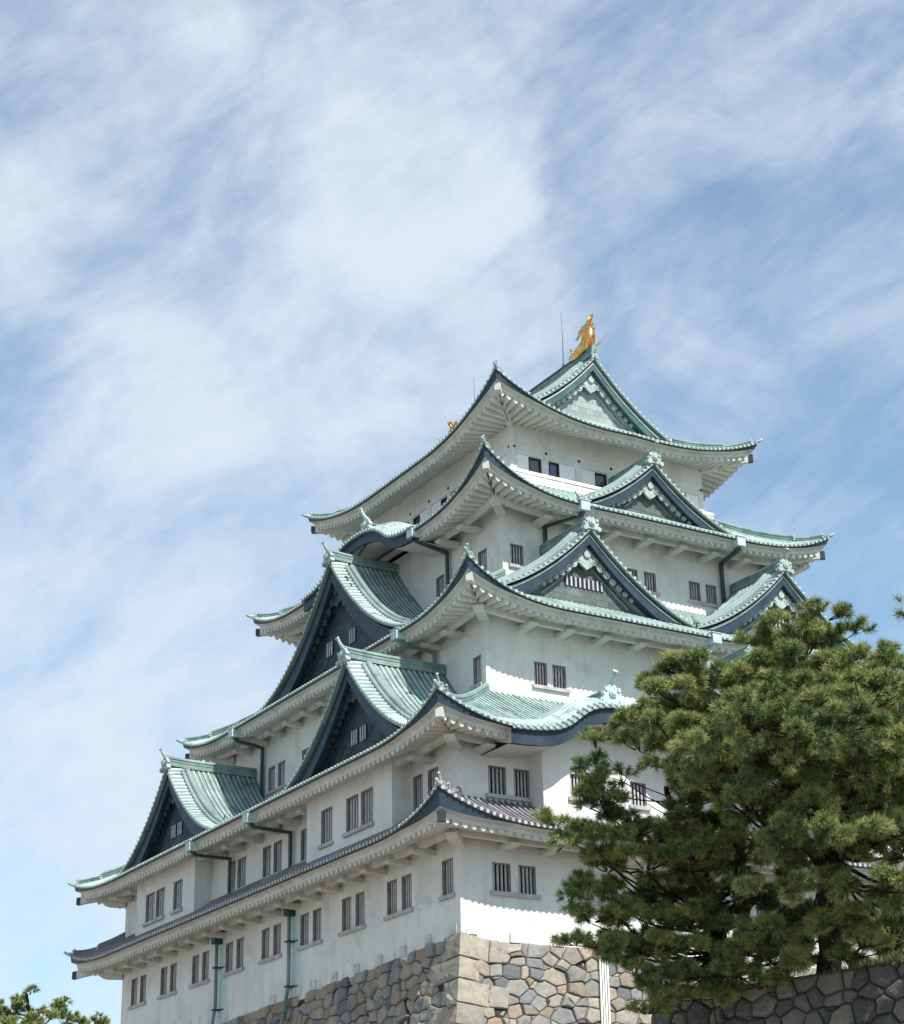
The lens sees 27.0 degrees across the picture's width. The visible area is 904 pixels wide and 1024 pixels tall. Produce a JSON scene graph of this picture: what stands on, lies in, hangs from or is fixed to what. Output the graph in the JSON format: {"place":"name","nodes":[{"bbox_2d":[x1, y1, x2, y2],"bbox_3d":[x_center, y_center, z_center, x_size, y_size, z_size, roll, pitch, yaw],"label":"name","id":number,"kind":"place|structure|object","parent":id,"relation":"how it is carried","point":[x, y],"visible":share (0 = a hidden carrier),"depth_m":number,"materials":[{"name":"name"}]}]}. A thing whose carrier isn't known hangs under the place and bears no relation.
{"place":"outdoors","nodes":[
{"label":"outdoors","id":0,"kind":"place"},
{"bbox_2d":[0,0,903,1023],"label":"sky","id":1,"kind":"structure","parent":0,"point":[257,257],"materials":[{"name":"blue"}]},
{"bbox_2d":[754,943,903,984],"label":"terrace ground","id":2,"kind":"structure","parent":0,"point":[854,969],"depth_m":40.06,"materials":[{"name":"green plant"}]},
{"bbox_2d":[527,725,817,1016],"bbox_3d":[5.017,8.074,41.978,7.208,6.133,4.349,12,-26,-29],"label":"pine tree","id":3,"kind":"object","parent":2,"relation":"on","point":[704,844],"visible":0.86,"depth_m":41.24,"materials":[{"name":"green plant"}]},
{"bbox_2d":[606,595,903,976],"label":"pine tree","id":4,"kind":"object","parent":2,"relation":"on","point":[825,744],"visible":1,"depth_m":38.57,"materials":[{"name":"green plant"}]},
{"bbox_2d":[754,594,903,967],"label":"pine tree","id":5,"kind":"object","parent":2,"relation":"on","point":[809,902],"visible":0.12,"depth_m":42.88,"materials":[{"name":"green plant"}]},
{"label":"ground","id":6,"kind":"structure","parent":0,"visible":0},
{"bbox_2d":[0,983,110,1023],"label":"pine tree","id":7,"kind":"object","parent":6,"relation":"on","point":[7,1016],"visible":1,"depth_m":87.91,"materials":[{"name":"green plant"}]},
{"bbox_2d":[223,931,815,1023],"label":"stone base","id":8,"kind":"object","parent":6,"relation":"on","point":[460,977],"visible":0.66,"depth_m":78.01,"materials":[{"name":"beige stone"}]},
{"bbox_2d":[64,314,903,1023],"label":"castle keep","id":9,"kind":"structure","parent":8,"relation":"on","point":[510,594],"depth_m":92.79,"materials":[{"name":"white paint"}]},
{"bbox_2d":[127,977,137,1009],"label":"window","id":10,"kind":"structure","parent":9,"relation":"in","point":[134,981],"depth_m":105.71,"materials":[{"name":"grey wood"}]},
{"bbox_2d":[136,974,146,1006],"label":"window","id":11,"kind":"structure","parent":9,"relation":"in","point":[143,1001],"depth_m":104.67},
{"bbox_2d":[142,891,154,926],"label":"window","id":12,"kind":"structure","parent":9,"relation":"in","point":[150,898],"depth_m":103.40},
{"bbox_2d":[152,887,164,922],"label":"window","id":13,"kind":"structure","parent":9,"relation":"in","point":[160,894],"depth_m":102.27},
{"bbox_2d":[157,966,167,999],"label":"window","id":14,"kind":"structure","parent":9,"relation":"in","point":[163,987],"depth_m":102.37,"materials":[{"name":"grey wood"}]},
{"bbox_2d":[166,963,176,996],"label":"window","id":15,"kind":"structure","parent":9,"relation":"in","point":[173,969],"depth_m":101.35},
{"bbox_2d":[169,878,182,914],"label":"window","id":16,"kind":"structure","parent":9,"relation":"in","point":[178,885],"depth_m":100.37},
{"bbox_2d":[188,954,198,988],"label":"window","id":17,"kind":"structure","parent":9,"relation":"in","point":[195,959],"depth_m":99.08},
{"bbox_2d":[198,950,209,985],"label":"window","id":18,"kind":"structure","parent":9,"relation":"in","point":[205,957],"depth_m":98.02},
{"bbox_2d":[222,941,232,976],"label":"window","id":19,"kind":"structure","parent":9,"relation":"in","point":[229,946],"depth_m":95.73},
{"bbox_2d":[224,861,235,894],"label":"window","id":20,"kind":"structure","parent":9,"relation":"in","point":[233,873],"depth_m":97.22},
{"bbox_2d":[232,937,244,973],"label":"window","id":21,"kind":"structure","parent":9,"relation":"in","point":[240,942],"depth_m":94.68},
{"bbox_2d":[234,856,245,890],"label":"window","id":22,"kind":"structure","parent":9,"relation":"in","point":[241,872],"depth_m":96.36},
{"bbox_2d":[258,927,269,964],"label":"window","id":23,"kind":"structure","parent":9,"relation":"in","point":[265,932],"depth_m":92.40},
{"bbox_2d":[259,845,270,879],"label":"window","id":24,"kind":"structure","parent":9,"relation":"in","point":[266,850],"depth_m":94.03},
{"bbox_2d":[265,765,274,796],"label":"window","id":25,"kind":"structure","parent":9,"relation":"in","point":[271,772],"depth_m":105.24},
{"bbox_2d":[269,923,281,960],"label":"window","id":26,"kind":"structure","parent":9,"relation":"in","point":[277,953],"depth_m":91.39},
{"bbox_2d":[270,840,281,875],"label":"window","id":27,"kind":"structure","parent":9,"relation":"in","point":[277,866],"depth_m":93.05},
{"bbox_2d":[274,760,285,791],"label":"window","id":28,"kind":"structure","parent":9,"relation":"in","point":[281,766],"depth_m":104.28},
{"bbox_2d":[297,828,306,863],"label":"window","id":29,"kind":"structure","parent":9,"relation":"in","point":[303,832],"depth_m":90.81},
{"bbox_2d":[296,912,309,950],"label":"window","id":30,"kind":"structure","parent":9,"relation":"in","point":[304,918],"depth_m":89.07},
{"bbox_2d":[302,747,308,759],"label":"window","id":31,"kind":"structure","parent":9,"relation":"in","point":[304,752],"depth_m":102.25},
{"bbox_2d":[308,908,322,946],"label":"window","id":32,"kind":"structure","parent":9,"relation":"in","point":[317,939],"depth_m":88.04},
{"bbox_2d":[317,806,333,849],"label":"window","id":33,"kind":"structure","parent":9,"relation":"in","point":[326,815],"depth_m":86.90,"materials":[{"name":"grey wood"}]},
{"bbox_2d":[338,896,352,936],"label":"window","id":34,"kind":"structure","parent":9,"relation":"in","point":[346,902],"depth_m":85.74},
{"bbox_2d":[342,794,358,837],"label":"window","id":35,"kind":"structure","parent":9,"relation":"in","point":[351,802],"depth_m":84.97,"materials":[{"name":"grey wood"}]},
{"bbox_2d":[351,891,365,931],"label":"window","id":36,"kind":"structure","parent":9,"relation":"in","point":[360,924],"depth_m":84.70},
{"bbox_2d":[357,787,374,831],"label":"window","id":37,"kind":"structure","parent":9,"relation":"in","point":[367,821],"depth_m":83.84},
{"bbox_2d":[383,879,398,920],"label":"window","id":38,"kind":"structure","parent":9,"relation":"in","point":[391,885],"depth_m":82.40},
{"bbox_2d":[397,873,413,915],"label":"window","id":39,"kind":"structure","parent":9,"relation":"in","point":[407,907],"depth_m":81.36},
{"bbox_2d":[410,774,422,814],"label":"window","id":40,"kind":"structure","parent":9,"relation":"in","point":[417,780],"depth_m":82.18,"materials":[{"name":"grey wood"}]},
{"bbox_2d":[413,509,427,524],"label":"lookout window","id":41,"kind":"structure","parent":9,"relation":"in","point":[421,517],"depth_m":106.74,"materials":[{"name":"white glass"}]},
{"bbox_2d":[428,766,437,794],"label":"window","id":42,"kind":"structure","parent":9,"relation":"in","point":[432,773],"depth_m":81.30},
{"bbox_2d":[432,496,446,513],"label":"lookout window","id":43,"kind":"structure","parent":9,"relation":"in","point":[437,506],"depth_m":105.21,"materials":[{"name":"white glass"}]},
{"bbox_2d":[436,574,444,600],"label":"window","id":44,"kind":"structure","parent":9,"relation":"in","point":[440,585],"depth_m":99.25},
{"bbox_2d":[438,857,454,901],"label":"window","id":45,"kind":"structure","parent":9,"relation":"in","point":[447,865],"depth_m":78.66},
{"bbox_2d":[470,655,482,690],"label":"window","id":46,"kind":"structure","parent":9,"relation":"in","point":[478,682],"depth_m":88.04,"materials":[{"name":"grey wood"}]},
{"bbox_2d":[478,548,486,570],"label":"window","id":47,"kind":"structure","parent":9,"relation":"in","point":[482,555],"depth_m":95.94,"materials":[{"name":"grey wood"}]},
{"bbox_2d":[486,765,511,799],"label":"window","id":48,"kind":"structure","parent":9,"relation":"in","point":[496,774],"depth_m":80.39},
{"bbox_2d":[490,862,516,896],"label":"window","id":49,"kind":"structure","parent":9,"relation":"in","point":[501,874],"depth_m":78.82,"materials":[{"name":"grey wood"}]},
{"bbox_2d":[509,543,523,568],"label":"window","id":50,"kind":"structure","parent":9,"relation":"in","point":[516,551],"depth_m":94.68,"materials":[{"name":"grey wood"}]},
{"bbox_2d":[511,768,531,802],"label":"window","id":51,"kind":"structure","parent":9,"relation":"in","point":[521,781],"depth_m":80.98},
{"bbox_2d":[517,865,540,899],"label":"window","id":52,"kind":"structure","parent":9,"relation":"in","point":[526,874],"depth_m":79.44,"materials":[{"name":"grey wood"}]},
{"bbox_2d":[517,454,541,473],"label":"lookout window","id":53,"kind":"structure","parent":9,"relation":"in","point":[534,465],"depth_m":99.81,"materials":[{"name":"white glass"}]},
{"bbox_2d":[532,661,551,690],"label":"window","id":54,"kind":"structure","parent":9,"relation":"in","point":[540,669],"depth_m":88.86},
{"bbox_2d":[551,664,570,693],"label":"window","id":55,"kind":"structure","parent":9,"relation":"in","point":[558,672],"depth_m":89.36,"materials":[{"name":"grey wood"}]},
{"bbox_2d":[548,461,574,480],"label":"lookout window","id":56,"kind":"structure","parent":9,"relation":"in","point":[566,472],"depth_m":100.76,"materials":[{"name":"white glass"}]},
{"bbox_2d":[568,773,584,800],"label":"window","id":57,"kind":"structure","parent":9,"relation":"in","point":[572,780],"depth_m":81.22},
{"bbox_2d":[574,871,599,905],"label":"window","id":58,"kind":"structure","parent":9,"relation":"in","point":[594,902],"depth_m":80.53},
{"bbox_2d":[581,469,606,486],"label":"lookout window","id":59,"kind":"structure","parent":9,"relation":"in","point":[588,477],"depth_m":101.75,"materials":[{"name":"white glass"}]},
{"bbox_2d":[600,874,617,905],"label":"window","id":60,"kind":"structure","parent":9,"relation":"in","point":[601,903],"depth_m":81.34,"materials":[{"name":"grey"}]},
{"bbox_2d":[627,568,637,580],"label":"window","id":61,"kind":"structure","parent":9,"relation":"in","point":[634,572],"depth_m":98.23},
{"bbox_2d":[628,782,651,810],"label":"window","id":62,"kind":"structure","parent":9,"relation":"in","point":[639,805],"depth_m":82.74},
{"bbox_2d":[643,571,660,596],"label":"window","id":63,"kind":"structure","parent":9,"relation":"in","point":[649,578],"depth_m":98.67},
{"bbox_2d":[681,492,698,508],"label":"lookout window","id":64,"kind":"structure","parent":9,"relation":"in","point":[694,499],"depth_m":105.06,"materials":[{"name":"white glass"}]},
{"bbox_2d":[688,581,705,605],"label":"window","id":65,"kind":"structure","parent":9,"relation":"in","point":[694,587],"depth_m":100.03,"materials":[{"name":"grey wood"}]},
{"bbox_2d":[705,584,720,607],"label":"window","id":66,"kind":"structure","parent":9,"relation":"in","point":[711,596],"depth_m":100.56,"materials":[{"name":"grey wood"}]},
{"bbox_2d":[599,959,602,1023],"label":"rain pipe","id":67,"kind":"object","parent":8,"relation":"attached to","point":[600,975],"visible":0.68,"depth_m":78.54,"materials":[{"name":"white plastic"}]},
{"bbox_2d":[601,963,605,1023],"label":"rain pipe","id":68,"kind":"object","parent":8,"relation":"attached to","point":[603,989],"visible":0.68,"depth_m":78.55,"materials":[{"name":"white plastic"}]},
{"bbox_2d":[604,963,607,1023],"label":"rain pipe","id":69,"kind":"object","parent":8,"relation":"attached to","point":[606,1001],"visible":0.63,"depth_m":78.61,"materials":[{"name":"white plastic"}]},
{"bbox_2d":[606,965,610,1023],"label":"rain pipe","id":70,"kind":"object","parent":8,"relation":"attached to","point":[608,990],"visible":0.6,"depth_m":78.65,"materials":[{"name":"white plastic"}]},
{"bbox_2d":[651,960,903,1023],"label":"retaining wall","id":71,"kind":"structure","parent":6,"relation":"on","point":[872,995],"depth_m":40.41,"materials":[{"name":"stone"}]}
]}

